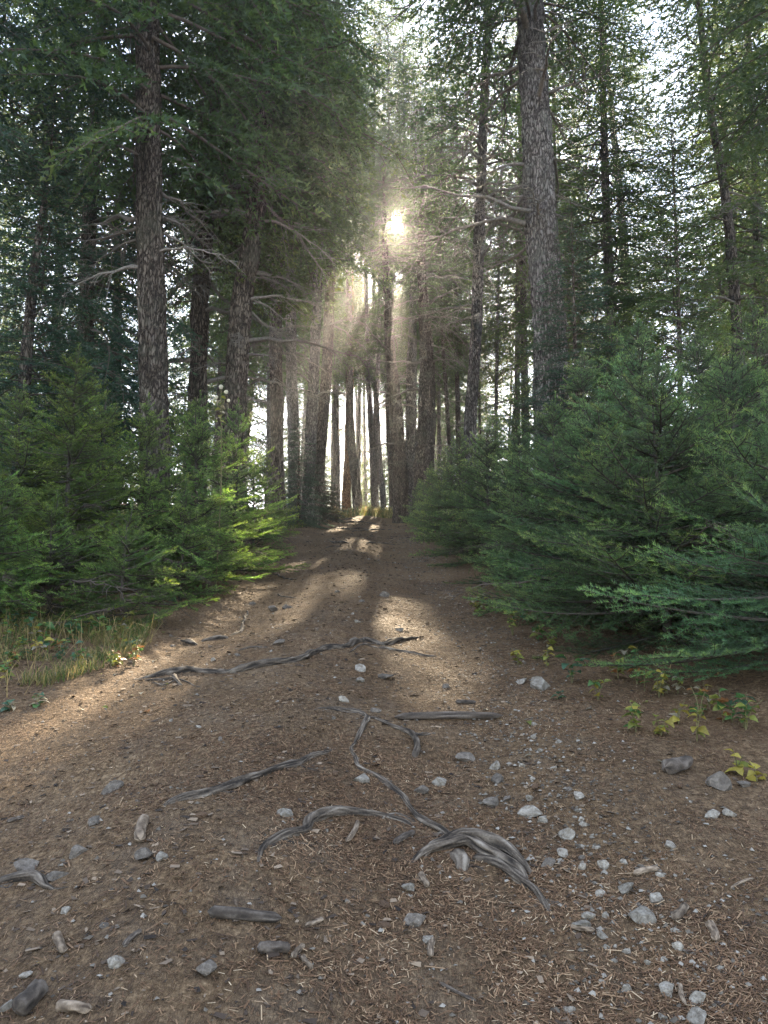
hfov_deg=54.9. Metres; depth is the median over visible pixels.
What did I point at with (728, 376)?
young fir
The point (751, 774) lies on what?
leafy plant
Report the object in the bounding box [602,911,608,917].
stone
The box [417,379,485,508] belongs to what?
fir tree
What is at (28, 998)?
rock
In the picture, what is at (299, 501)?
spruce tree
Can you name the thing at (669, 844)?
stone
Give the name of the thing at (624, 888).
stone
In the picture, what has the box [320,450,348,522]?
spruce tree
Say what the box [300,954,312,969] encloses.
stick
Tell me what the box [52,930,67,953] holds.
stick
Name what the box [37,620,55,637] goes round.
leafy plant
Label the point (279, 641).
stone
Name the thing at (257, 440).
fir tree
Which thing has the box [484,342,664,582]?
young fir
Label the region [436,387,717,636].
young fir
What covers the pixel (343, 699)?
stone
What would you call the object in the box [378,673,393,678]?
stone
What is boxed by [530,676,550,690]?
stone
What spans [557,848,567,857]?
stone
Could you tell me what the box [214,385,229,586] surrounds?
flower stalk
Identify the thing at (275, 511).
young fir
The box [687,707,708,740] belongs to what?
leafy plant
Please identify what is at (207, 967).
stone
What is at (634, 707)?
leafy plant
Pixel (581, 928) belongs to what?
stick
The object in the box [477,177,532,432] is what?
fir tree
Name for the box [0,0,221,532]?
spruce tree
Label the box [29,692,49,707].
leafy plant
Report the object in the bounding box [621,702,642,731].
leafy plant
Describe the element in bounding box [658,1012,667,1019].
stone
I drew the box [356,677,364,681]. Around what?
stone
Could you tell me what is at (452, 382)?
fir tree
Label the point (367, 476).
fir tree
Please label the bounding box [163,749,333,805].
tree root
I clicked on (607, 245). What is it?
fir tree
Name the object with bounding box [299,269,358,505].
fir tree
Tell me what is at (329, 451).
fir tree
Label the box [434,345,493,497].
fir tree
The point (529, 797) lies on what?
stone
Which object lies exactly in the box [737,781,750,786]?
stone
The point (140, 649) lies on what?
leafy plant
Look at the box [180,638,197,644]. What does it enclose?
stone
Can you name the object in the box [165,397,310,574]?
young fir
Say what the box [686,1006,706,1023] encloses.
stone
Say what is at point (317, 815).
tree root
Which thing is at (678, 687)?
leafy plant
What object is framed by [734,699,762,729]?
leafy plant
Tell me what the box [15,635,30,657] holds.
leafy plant
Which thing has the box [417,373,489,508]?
fir tree
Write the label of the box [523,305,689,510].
young fir
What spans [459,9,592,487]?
fir tree
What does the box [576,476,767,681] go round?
young fir
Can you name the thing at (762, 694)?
ground
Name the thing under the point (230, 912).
stick
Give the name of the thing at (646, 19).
sky
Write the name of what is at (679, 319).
fir tree
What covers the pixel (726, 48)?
fir tree
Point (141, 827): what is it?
stick
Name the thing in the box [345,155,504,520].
fir tree
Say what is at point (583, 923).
stone
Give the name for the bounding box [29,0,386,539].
fir tree
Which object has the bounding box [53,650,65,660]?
leafy plant
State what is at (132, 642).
leafy plant
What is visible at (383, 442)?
fir tree
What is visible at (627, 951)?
stone
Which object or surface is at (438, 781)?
stone
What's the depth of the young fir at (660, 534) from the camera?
4.86 m
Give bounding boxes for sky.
[0,0,767,507]
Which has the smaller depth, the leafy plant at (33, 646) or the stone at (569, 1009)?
the stone at (569, 1009)
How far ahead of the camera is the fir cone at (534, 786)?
2.75 m
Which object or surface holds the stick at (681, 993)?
on the path
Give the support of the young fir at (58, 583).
on the ground at (762, 694)
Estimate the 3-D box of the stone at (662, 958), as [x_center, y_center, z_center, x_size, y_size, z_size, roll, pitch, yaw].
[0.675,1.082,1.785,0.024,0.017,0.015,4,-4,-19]
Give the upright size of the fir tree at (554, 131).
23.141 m
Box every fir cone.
[196,811,207,818]
[377,921,390,929]
[378,900,389,909]
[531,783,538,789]
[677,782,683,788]
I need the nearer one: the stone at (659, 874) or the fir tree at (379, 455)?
the stone at (659, 874)
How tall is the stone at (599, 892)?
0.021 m
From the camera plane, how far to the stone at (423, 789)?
2.77 m
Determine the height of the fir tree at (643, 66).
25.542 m
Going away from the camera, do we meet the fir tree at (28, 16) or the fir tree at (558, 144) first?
the fir tree at (28, 16)
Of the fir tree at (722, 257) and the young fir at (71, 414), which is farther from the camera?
the fir tree at (722, 257)
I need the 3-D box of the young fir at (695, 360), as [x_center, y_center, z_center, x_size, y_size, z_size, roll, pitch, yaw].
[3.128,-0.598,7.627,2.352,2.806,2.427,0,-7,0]
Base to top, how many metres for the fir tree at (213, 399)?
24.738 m
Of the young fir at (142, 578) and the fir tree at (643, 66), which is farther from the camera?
the fir tree at (643, 66)
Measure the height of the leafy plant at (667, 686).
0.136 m
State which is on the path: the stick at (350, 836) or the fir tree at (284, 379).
the stick at (350, 836)
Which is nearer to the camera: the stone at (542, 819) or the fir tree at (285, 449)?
the stone at (542, 819)
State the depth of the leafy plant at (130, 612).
6.12 m
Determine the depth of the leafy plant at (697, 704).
3.53 m
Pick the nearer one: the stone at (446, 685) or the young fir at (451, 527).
the stone at (446, 685)
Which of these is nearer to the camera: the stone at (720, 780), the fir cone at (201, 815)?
the fir cone at (201, 815)
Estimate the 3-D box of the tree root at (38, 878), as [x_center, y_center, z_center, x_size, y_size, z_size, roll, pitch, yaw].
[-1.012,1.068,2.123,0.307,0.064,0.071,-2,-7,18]
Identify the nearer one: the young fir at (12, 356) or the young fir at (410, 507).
the young fir at (12, 356)
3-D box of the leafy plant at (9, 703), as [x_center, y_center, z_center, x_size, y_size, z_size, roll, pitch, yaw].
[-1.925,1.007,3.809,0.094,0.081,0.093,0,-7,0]
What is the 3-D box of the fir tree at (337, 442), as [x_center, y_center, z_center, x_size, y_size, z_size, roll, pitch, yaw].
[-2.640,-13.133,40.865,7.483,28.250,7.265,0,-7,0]
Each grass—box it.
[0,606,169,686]
[10,519,306,612]
[286,503,392,517]
[428,533,763,682]
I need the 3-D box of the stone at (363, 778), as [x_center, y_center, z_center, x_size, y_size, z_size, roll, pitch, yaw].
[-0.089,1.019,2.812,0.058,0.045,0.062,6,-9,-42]
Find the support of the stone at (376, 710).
on the path
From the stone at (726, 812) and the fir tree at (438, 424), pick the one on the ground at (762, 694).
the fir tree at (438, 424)
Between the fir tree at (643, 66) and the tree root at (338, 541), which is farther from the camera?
the fir tree at (643, 66)
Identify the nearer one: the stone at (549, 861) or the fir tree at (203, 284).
the stone at (549, 861)
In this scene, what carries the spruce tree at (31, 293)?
on the ground at (762, 694)
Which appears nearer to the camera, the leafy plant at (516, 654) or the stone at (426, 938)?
the stone at (426, 938)
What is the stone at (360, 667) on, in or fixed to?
on the path
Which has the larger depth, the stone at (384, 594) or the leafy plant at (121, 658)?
the stone at (384, 594)
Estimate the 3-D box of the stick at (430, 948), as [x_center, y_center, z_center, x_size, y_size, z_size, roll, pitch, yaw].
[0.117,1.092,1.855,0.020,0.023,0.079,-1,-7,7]
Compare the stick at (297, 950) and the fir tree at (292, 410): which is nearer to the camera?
the stick at (297, 950)
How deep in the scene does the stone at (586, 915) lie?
1.96 m
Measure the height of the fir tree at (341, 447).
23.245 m
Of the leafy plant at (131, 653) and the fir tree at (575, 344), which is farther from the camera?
the fir tree at (575, 344)
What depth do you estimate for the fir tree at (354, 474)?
33.75 m
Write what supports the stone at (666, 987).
on the path
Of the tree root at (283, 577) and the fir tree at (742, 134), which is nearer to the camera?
the tree root at (283, 577)
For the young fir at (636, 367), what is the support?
on the ground at (762, 694)
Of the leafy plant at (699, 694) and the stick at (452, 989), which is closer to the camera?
the stick at (452, 989)
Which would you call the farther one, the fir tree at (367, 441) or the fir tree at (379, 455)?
the fir tree at (367, 441)
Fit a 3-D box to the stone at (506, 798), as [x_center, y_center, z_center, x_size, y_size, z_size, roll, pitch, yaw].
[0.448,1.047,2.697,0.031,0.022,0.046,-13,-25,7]
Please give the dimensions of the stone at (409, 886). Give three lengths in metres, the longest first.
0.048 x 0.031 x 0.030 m
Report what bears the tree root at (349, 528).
on the path
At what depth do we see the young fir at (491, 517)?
8.76 m
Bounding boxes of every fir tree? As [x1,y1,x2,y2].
[0,0,129,382]
[0,0,145,214]
[0,0,371,557]
[0,6,131,457]
[0,105,34,393]
[0,151,18,491]
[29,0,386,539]
[79,0,425,550]
[94,231,137,503]
[135,99,252,492]
[164,37,308,514]
[166,33,284,495]
[170,0,389,530]
[178,79,365,508]
[207,313,255,498]
[207,361,287,493]
[221,0,387,522]
[249,167,323,465]
[256,0,396,521]
[282,0,415,524]
[282,70,383,508]
[283,95,382,416]
[283,350,331,499]
[283,400,300,480]
[284,382,302,499]
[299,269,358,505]
[302,68,404,482]
[303,51,384,511]
[308,256,370,506]
[309,161,384,510]
[320,0,462,506]
[322,157,463,522]
[324,420,330,505]
[325,385,355,503]
[327,412,331,493]
[331,87,405,509]
[336,0,434,508]
[337,156,418,509]
[339,254,381,454]
[343,0,467,461]
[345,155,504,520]
[347,119,469,511]
[351,229,435,507]
[351,397,370,509]
[351,404,370,506]
[357,144,406,509]
[357,264,371,506]
[361,286,404,438]
[367,407,388,501]
[369,0,590,495]
[371,114,494,439]
[372,113,419,417]
[377,0,658,474]
[380,16,471,465]
[382,35,528,483]
[397,96,487,510]
[398,45,489,508]
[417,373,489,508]
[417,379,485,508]
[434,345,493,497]
[435,232,501,464]
[435,376,463,500]
[442,60,513,489]
[447,32,532,493]
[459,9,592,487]
[465,329,509,494]
[467,17,559,445]
[477,147,532,458]
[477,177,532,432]
[485,0,613,410]
[488,0,729,424]
[491,199,639,538]
[543,1,604,443]
[558,0,700,434]
[592,0,767,477]
[593,226,660,385]
[613,115,764,488]
[637,0,767,189]
[645,0,767,434]
[670,5,767,426]
[703,15,767,403]
[715,20,764,248]
[733,13,767,313]
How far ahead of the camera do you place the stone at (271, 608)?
7.09 m
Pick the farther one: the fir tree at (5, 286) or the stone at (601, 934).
the fir tree at (5, 286)
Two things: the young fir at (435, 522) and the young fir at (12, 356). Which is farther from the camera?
the young fir at (435, 522)
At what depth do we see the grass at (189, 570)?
11.34 m
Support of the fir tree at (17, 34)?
on the ground at (762, 694)
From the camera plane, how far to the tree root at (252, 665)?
4.50 m
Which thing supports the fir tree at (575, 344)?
on the ground at (762, 694)
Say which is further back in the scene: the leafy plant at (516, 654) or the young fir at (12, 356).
the young fir at (12, 356)
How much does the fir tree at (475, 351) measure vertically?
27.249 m
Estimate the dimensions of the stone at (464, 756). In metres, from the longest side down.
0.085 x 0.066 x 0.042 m
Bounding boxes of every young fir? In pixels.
[0,339,83,528]
[0,342,138,538]
[0,343,142,588]
[0,380,102,580]
[0,460,62,621]
[0,476,38,597]
[0,489,144,628]
[2,394,165,575]
[44,499,219,635]
[57,391,231,593]
[103,390,251,568]
[103,390,266,591]
[123,477,238,605]
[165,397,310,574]
[219,448,303,556]
[242,452,303,539]
[398,479,429,523]
[402,461,452,532]
[405,448,463,541]
[408,427,495,556]
[426,422,537,567]
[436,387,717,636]
[442,405,529,533]
[443,420,563,584]
[454,365,535,532]
[458,391,686,616]
[464,352,767,666]
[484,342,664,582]
[508,313,721,570]
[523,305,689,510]
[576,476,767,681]
[598,335,767,634]
[608,322,767,558]
[618,386,767,648]
[676,288,767,530]
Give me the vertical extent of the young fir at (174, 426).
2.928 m
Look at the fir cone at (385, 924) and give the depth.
1.92 m
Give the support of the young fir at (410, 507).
on the ground at (762, 694)
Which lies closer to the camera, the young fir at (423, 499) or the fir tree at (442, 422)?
the young fir at (423, 499)
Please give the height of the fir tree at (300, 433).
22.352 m
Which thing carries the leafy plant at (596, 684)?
on the path
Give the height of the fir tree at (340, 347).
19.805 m
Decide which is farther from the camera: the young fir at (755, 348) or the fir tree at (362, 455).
the fir tree at (362, 455)
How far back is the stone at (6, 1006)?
1.57 m
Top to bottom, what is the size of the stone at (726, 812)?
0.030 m
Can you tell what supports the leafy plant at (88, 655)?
on the path
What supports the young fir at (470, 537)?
on the ground at (762, 694)
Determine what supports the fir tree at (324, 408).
on the ground at (762, 694)
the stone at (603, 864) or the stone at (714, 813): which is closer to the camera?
the stone at (603, 864)
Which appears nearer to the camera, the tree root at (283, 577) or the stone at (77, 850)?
the stone at (77, 850)
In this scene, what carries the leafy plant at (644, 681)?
on the path
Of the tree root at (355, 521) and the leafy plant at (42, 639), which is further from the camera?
the tree root at (355, 521)
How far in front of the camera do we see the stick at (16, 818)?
2.63 m
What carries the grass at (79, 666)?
on the path
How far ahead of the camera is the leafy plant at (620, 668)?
4.24 m
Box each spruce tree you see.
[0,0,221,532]
[0,89,133,539]
[54,73,182,511]
[268,418,333,529]
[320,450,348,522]
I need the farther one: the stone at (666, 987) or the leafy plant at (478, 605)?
the leafy plant at (478, 605)
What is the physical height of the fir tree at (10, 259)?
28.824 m
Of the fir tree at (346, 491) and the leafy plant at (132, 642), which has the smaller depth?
the leafy plant at (132, 642)
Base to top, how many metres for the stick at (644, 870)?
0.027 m
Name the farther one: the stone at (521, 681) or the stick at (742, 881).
the stone at (521, 681)
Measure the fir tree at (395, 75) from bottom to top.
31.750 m
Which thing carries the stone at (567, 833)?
on the path
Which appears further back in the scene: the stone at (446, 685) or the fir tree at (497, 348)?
the fir tree at (497, 348)
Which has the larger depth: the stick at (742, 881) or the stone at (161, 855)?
the stone at (161, 855)
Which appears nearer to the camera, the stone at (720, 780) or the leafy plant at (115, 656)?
the stone at (720, 780)
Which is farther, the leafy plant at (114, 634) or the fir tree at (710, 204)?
the fir tree at (710, 204)
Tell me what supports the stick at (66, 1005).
on the path
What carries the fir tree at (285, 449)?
on the ground at (762, 694)
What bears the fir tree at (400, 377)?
on the ground at (762, 694)
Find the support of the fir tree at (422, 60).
on the ground at (762, 694)
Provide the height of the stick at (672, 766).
0.059 m
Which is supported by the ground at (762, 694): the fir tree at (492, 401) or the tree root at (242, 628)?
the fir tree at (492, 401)
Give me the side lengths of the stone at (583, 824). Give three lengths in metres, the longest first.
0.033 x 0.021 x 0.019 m
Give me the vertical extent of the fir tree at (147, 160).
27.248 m
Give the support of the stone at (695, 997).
on the path
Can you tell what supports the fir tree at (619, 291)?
on the ground at (762, 694)
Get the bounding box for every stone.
[0,999,12,1011]
[13,858,38,870]
[19,971,32,977]
[45,871,68,881]
[60,906,70,913]
[69,844,88,858]
[88,815,100,825]
[99,922,108,927]
[101,780,123,794]
[107,955,124,968]
[134,847,152,860]
[156,851,167,861]
[196,959,216,975]
[268,605,277,611]
[272,639,284,644]
[276,808,292,816]
[338,696,348,702]
[353,773,369,783]
[355,664,365,671]
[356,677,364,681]
[370,708,381,712]
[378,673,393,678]
[379,591,389,596]
[401,883,414,891]
[403,913,425,926]
[414,785,428,794]
[422,935,432,943]
[432,777,446,786]
[442,683,449,687]
[455,752,474,761]
[482,797,498,807]
[489,760,499,769]
[491,773,503,783]
[503,796,509,801]
[516,678,526,683]
[517,805,542,817]
[525,795,533,800]
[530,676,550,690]
[537,816,547,822]
[541,857,555,867]
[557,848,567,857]
[558,828,574,839]
[563,1006,575,1014]
[571,920,590,926]
[574,791,583,799]
[578,863,585,869]
[579,822,587,826]
[581,911,595,919]
[595,889,606,896]
[596,929,607,938]
[597,859,609,869]
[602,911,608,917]
[618,882,633,894]
[619,858,627,864]
[621,984,631,990]
[622,948,630,953]
[628,905,656,924]
[649,892,663,902]
[655,872,664,876]
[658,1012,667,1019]
[659,981,673,996]
[660,956,667,961]
[665,840,675,848]
[670,928,681,932]
[671,941,683,950]
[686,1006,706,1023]
[689,990,705,1005]
[705,771,732,790]
[705,809,719,818]
[715,965,726,970]
[722,808,736,816]
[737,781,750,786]
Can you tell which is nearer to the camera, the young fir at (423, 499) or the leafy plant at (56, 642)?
the leafy plant at (56, 642)
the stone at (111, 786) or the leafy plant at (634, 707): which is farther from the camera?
the leafy plant at (634, 707)
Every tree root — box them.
[0,870,67,889]
[134,636,418,686]
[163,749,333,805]
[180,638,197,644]
[201,610,248,641]
[238,646,266,650]
[257,805,427,861]
[275,573,295,579]
[318,706,567,914]
[329,540,348,542]
[334,520,375,523]
[336,527,364,528]
[352,528,391,531]
[380,646,436,656]
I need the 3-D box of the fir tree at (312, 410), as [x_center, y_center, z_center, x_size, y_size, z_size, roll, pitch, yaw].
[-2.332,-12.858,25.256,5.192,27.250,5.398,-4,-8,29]
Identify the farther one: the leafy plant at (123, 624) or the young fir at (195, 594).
the young fir at (195, 594)
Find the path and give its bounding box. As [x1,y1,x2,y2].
[0,515,767,1023]
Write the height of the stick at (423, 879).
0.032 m
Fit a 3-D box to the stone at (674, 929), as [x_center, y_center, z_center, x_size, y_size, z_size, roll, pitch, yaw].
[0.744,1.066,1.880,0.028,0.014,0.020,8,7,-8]
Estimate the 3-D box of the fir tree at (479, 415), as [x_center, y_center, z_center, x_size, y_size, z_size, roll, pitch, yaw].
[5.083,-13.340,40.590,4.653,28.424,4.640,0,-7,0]
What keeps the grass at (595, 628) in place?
on the path
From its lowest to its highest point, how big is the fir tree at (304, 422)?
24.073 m
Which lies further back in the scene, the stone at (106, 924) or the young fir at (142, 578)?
the young fir at (142, 578)
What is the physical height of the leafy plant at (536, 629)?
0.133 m
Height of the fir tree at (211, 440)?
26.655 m
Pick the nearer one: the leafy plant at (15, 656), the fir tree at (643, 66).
the leafy plant at (15, 656)
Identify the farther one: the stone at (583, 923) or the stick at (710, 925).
the stone at (583, 923)
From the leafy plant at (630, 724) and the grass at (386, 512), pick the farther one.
the grass at (386, 512)
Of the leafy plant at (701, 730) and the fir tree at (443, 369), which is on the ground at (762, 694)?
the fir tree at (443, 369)
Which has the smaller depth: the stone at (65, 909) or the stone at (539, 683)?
the stone at (65, 909)
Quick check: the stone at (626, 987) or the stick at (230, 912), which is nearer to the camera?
the stone at (626, 987)
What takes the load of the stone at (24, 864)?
on the path
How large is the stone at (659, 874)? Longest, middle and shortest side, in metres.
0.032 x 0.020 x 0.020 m
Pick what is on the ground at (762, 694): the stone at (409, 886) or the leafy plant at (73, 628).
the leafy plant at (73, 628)
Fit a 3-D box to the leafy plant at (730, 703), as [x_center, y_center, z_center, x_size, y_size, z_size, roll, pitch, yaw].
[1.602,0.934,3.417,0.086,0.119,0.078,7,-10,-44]
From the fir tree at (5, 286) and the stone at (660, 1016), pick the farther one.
the fir tree at (5, 286)
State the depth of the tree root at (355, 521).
26.15 m
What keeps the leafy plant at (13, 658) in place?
on the path
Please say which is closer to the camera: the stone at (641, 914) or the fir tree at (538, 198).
the stone at (641, 914)
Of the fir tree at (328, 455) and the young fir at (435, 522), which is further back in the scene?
the fir tree at (328, 455)
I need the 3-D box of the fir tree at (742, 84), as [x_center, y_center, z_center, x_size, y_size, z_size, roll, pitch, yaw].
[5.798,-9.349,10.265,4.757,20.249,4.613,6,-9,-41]
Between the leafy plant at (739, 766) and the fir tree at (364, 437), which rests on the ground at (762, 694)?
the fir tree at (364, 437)
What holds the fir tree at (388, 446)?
on the ground at (762, 694)
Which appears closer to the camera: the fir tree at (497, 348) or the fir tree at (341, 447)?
the fir tree at (497, 348)
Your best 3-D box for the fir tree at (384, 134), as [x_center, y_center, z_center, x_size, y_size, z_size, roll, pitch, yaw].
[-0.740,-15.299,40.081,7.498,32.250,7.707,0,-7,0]
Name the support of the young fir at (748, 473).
on the ground at (762, 694)
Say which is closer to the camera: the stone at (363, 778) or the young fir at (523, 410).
the stone at (363, 778)
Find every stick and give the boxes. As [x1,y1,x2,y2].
[7,815,24,822]
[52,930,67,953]
[55,999,91,1013]
[122,929,141,945]
[134,814,148,842]
[207,905,281,922]
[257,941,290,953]
[291,943,304,958]
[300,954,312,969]
[305,916,323,927]
[345,820,359,841]
[393,830,414,844]
[394,711,503,719]
[418,871,429,887]
[427,937,434,957]
[439,982,475,1000]
[455,699,475,703]
[571,924,594,931]
[633,865,658,875]
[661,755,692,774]
[671,902,689,921]
[678,983,686,1004]
[705,920,719,941]
[731,877,753,888]
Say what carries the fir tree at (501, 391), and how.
on the ground at (762, 694)
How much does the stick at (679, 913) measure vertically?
0.031 m
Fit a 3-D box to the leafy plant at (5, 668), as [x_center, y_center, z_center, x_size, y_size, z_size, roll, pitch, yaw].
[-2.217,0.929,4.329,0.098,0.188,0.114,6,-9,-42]
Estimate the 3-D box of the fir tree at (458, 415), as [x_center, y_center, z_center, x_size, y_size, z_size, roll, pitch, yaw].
[3.579,-11.842,35.663,7.558,24.250,7.524,0,-7,0]
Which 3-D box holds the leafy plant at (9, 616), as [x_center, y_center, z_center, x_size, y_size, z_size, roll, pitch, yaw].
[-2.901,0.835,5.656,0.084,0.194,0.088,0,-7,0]
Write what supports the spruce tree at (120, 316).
on the ground at (762, 694)
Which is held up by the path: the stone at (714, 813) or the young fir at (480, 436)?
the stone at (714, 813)
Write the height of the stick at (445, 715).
0.042 m
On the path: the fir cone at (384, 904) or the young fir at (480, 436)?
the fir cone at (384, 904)
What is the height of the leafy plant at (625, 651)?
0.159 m
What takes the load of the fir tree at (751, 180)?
on the ground at (762, 694)
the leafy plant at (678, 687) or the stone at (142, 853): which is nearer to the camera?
the stone at (142, 853)
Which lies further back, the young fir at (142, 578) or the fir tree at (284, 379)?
the fir tree at (284, 379)
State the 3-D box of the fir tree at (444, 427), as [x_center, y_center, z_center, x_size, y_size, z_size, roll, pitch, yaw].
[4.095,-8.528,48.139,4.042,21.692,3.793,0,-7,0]
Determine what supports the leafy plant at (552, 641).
on the path
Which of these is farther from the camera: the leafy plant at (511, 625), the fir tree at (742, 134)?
the fir tree at (742, 134)
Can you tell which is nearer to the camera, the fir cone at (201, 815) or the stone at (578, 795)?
the fir cone at (201, 815)
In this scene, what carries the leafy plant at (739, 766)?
on the path
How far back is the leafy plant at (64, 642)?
5.20 m
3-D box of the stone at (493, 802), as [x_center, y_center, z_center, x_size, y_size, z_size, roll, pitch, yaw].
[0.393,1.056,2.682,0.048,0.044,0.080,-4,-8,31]
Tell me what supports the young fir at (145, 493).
on the ground at (762, 694)
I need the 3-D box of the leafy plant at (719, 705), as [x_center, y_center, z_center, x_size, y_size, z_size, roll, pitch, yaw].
[1.564,0.907,3.426,0.098,0.178,0.116,-1,-7,11]
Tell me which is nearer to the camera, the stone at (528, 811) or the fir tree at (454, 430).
the stone at (528, 811)
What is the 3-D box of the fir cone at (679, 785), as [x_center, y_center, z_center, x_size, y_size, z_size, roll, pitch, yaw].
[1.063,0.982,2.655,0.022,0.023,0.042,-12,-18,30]
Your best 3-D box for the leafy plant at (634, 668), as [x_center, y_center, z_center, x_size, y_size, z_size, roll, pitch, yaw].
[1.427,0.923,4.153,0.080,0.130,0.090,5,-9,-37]
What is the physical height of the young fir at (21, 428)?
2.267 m
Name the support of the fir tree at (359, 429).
on the ground at (762, 694)
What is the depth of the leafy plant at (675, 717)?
3.44 m
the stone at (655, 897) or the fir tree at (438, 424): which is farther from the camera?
the fir tree at (438, 424)
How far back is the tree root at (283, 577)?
9.40 m
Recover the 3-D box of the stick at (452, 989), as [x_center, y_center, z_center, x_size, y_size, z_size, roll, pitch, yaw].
[0.168,1.105,1.702,0.095,0.021,0.009,-4,-8,31]
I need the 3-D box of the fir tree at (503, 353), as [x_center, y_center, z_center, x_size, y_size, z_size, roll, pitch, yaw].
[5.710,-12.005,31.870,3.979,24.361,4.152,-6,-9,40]
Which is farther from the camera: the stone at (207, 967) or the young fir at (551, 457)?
the young fir at (551, 457)
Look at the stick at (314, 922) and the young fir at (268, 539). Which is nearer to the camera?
the stick at (314, 922)
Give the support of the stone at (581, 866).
on the path
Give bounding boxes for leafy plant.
[0,610,10,630]
[0,657,14,682]
[0,699,17,711]
[2,620,13,642]
[2,648,20,666]
[4,649,18,664]
[7,609,19,627]
[14,640,28,658]
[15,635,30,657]
[23,612,37,628]
[29,626,44,639]
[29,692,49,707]
[30,637,53,659]
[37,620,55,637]
[37,633,50,645]
[50,638,65,650]
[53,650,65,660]
[61,637,70,653]
[63,618,83,642]
[68,640,85,662]
[82,653,95,664]
[87,614,108,635]
[104,648,121,666]
[106,625,117,640]
[112,655,126,665]
[114,622,125,630]
[121,611,133,625]
[123,636,140,665]
[126,639,139,649]
[129,645,143,657]
[467,594,484,615]
[497,602,517,634]
[510,649,524,664]
[530,625,545,639]
[542,644,554,665]
[544,637,556,646]
[550,690,565,699]
[555,654,590,682]
[588,679,611,698]
[609,652,626,678]
[617,645,636,666]
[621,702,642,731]
[625,700,640,711]
[627,667,643,683]
[629,647,638,662]
[638,669,649,690]
[648,668,667,697]
[652,713,673,735]
[653,674,670,695]
[669,699,689,723]
[671,675,685,693]
[686,686,710,715]
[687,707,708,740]
[689,692,708,712]
[693,682,715,706]
[709,687,730,722]
[722,700,739,722]
[724,748,751,775]
[731,691,755,727]
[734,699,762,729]
[745,761,766,780]
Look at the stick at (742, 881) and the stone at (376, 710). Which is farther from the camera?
the stone at (376, 710)
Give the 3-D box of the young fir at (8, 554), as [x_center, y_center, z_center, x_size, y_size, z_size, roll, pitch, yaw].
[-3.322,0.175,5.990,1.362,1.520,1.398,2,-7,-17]
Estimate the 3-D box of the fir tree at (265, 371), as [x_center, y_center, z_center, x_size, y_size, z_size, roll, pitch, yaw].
[-4.726,-11.482,32.528,7.341,23.612,7.534,-5,-9,36]
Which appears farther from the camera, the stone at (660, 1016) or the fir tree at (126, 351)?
the fir tree at (126, 351)
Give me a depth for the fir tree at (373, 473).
35.80 m
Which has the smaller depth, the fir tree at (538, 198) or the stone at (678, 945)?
the stone at (678, 945)
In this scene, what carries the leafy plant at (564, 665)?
on the path
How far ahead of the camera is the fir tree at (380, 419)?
54.09 m
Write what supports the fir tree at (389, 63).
on the ground at (762, 694)
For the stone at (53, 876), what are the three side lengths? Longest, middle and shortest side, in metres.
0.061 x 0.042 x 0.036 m
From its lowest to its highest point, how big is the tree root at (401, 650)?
0.081 m
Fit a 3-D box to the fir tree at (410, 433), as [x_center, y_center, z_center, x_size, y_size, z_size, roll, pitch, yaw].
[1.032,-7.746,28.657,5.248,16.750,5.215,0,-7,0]
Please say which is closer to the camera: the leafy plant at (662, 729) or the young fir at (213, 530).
the leafy plant at (662, 729)
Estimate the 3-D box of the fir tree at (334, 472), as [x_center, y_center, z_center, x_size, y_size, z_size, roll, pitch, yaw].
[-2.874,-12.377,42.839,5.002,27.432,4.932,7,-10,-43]
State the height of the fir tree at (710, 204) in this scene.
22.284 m
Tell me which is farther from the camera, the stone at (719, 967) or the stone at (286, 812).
the stone at (286, 812)
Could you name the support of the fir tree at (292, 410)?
on the ground at (762, 694)
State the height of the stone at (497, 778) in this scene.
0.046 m
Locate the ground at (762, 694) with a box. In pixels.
[0,504,767,705]
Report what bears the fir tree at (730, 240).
on the ground at (762, 694)
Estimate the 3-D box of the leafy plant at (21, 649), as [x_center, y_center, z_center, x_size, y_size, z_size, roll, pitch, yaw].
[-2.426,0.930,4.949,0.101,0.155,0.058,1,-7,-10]
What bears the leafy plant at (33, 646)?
on the ground at (762, 694)
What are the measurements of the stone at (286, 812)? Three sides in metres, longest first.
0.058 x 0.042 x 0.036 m
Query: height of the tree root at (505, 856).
0.360 m
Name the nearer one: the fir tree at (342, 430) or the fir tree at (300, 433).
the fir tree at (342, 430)
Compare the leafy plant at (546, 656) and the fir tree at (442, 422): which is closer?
the leafy plant at (546, 656)
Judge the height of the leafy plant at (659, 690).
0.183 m
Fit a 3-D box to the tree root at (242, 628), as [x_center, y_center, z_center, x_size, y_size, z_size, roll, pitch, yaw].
[-1.316,1.016,6.575,0.269,0.266,1.611,0,-7,0]
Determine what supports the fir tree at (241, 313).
on the ground at (762, 694)
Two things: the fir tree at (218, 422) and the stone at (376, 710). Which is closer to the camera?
the stone at (376, 710)
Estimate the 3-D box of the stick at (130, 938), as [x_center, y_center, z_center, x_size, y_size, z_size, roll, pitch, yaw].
[-0.605,1.020,1.773,0.015,0.021,0.062,-3,-8,23]

